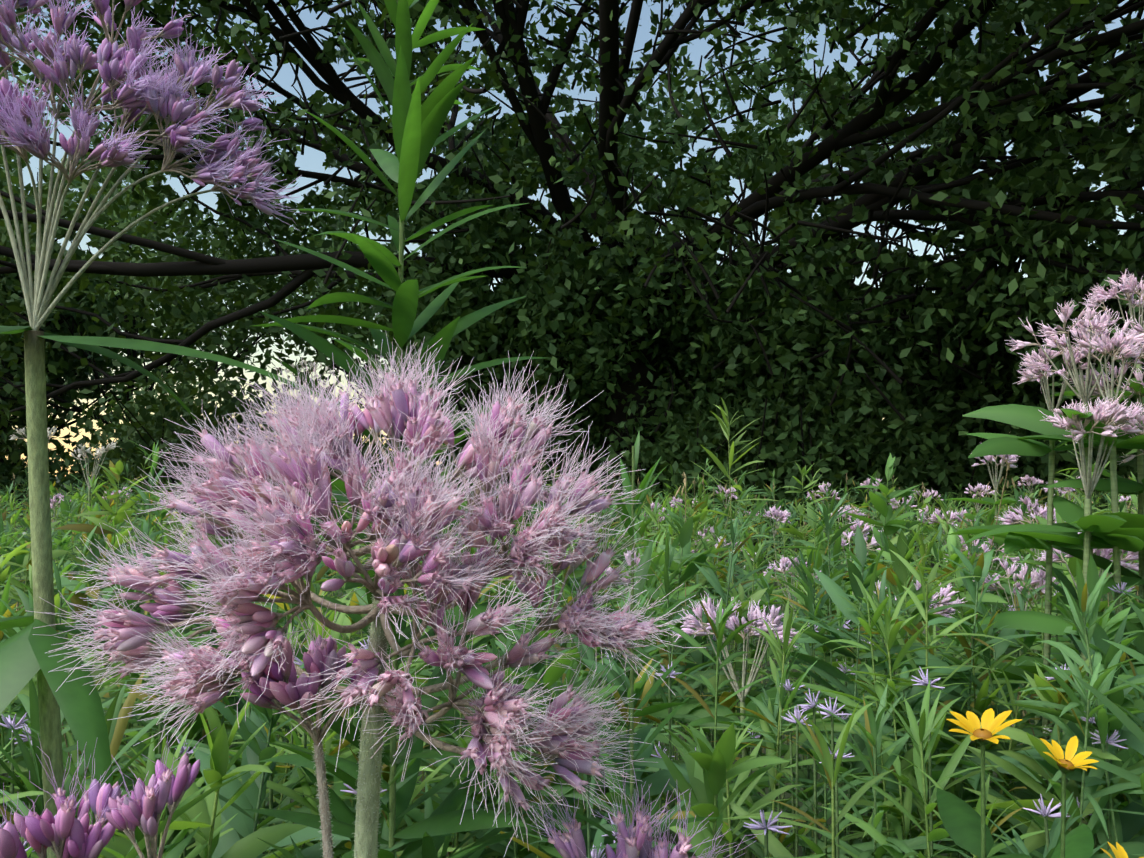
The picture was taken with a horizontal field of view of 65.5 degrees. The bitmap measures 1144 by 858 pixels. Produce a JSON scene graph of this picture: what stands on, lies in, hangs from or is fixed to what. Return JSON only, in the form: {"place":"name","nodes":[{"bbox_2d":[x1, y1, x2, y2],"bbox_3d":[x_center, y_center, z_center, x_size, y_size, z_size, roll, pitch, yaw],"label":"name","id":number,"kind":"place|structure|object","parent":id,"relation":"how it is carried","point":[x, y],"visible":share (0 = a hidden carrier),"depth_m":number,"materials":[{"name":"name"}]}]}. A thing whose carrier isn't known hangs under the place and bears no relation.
{"place":"outdoors","nodes":[
{"label":"outdoors","id":0,"kind":"place"},
{"bbox_2d":[0,268,1143,857],"bbox_3d":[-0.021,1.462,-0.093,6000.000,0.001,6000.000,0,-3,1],"label":"ground","id":1,"kind":"structure","parent":0,"point":[738,852],"depth_m":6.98,"materials":[{"name":"green plant"}]},
{"bbox_2d":[0,0,1073,857],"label":"plant stems","id":2,"kind":"object","parent":1,"relation":"on","point":[36,298],"visible":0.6,"depth_m":0.40,"materials":[{"name":"green plant"}]},
{"bbox_2d":[0,0,277,214],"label":"joe pye florets","id":3,"kind":"object","parent":2,"relation":"attached to","point":[173,106],"visible":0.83,"depth_m":0.41,"materials":[{"name":"purple plant"}]},
{"bbox_2d":[0,0,305,230],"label":"joe pye styles","id":4,"kind":"object","parent":2,"relation":"attached to","point":[174,88],"visible":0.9,"depth_m":0.41,"materials":[{"name":"purple plant"}]},
{"bbox_2d":[0,373,713,857],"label":"joe pye florets","id":5,"kind":"object","parent":2,"relation":"attached to","point":[80,835],"visible":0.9,"depth_m":0.22,"materials":[{"name":"plant"}]},
{"bbox_2d":[0,334,757,857],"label":"joe pye styles","id":6,"kind":"object","parent":2,"relation":"attached to","point":[304,406],"visible":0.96,"depth_m":0.22,"materials":[{"name":"plant"}]},
{"bbox_2d":[0,0,1093,857],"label":"leaves","id":7,"kind":"object","parent":2,"relation":"attached to","point":[416,124],"visible":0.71,"depth_m":0.47,"materials":[{"name":"green plant"}]},
{"bbox_2d":[946,708,1143,857],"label":"yellow flowers","id":8,"kind":"object","parent":2,"relation":"on","point":[990,724],"visible":1,"depth_m":0.61,"materials":[{"name":"yellow plant"}]},
{"bbox_2d":[0,0,1143,556],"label":"tree","id":9,"kind":"object","parent":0,"point":[860,416],"depth_m":15.37,"materials":[{"name":"green plant"}]},
{"bbox_2d":[0,0,1143,475],"label":"sky","id":10,"kind":"structure","parent":0,"point":[312,160],"materials":[{"name":"blue"}]}
]}

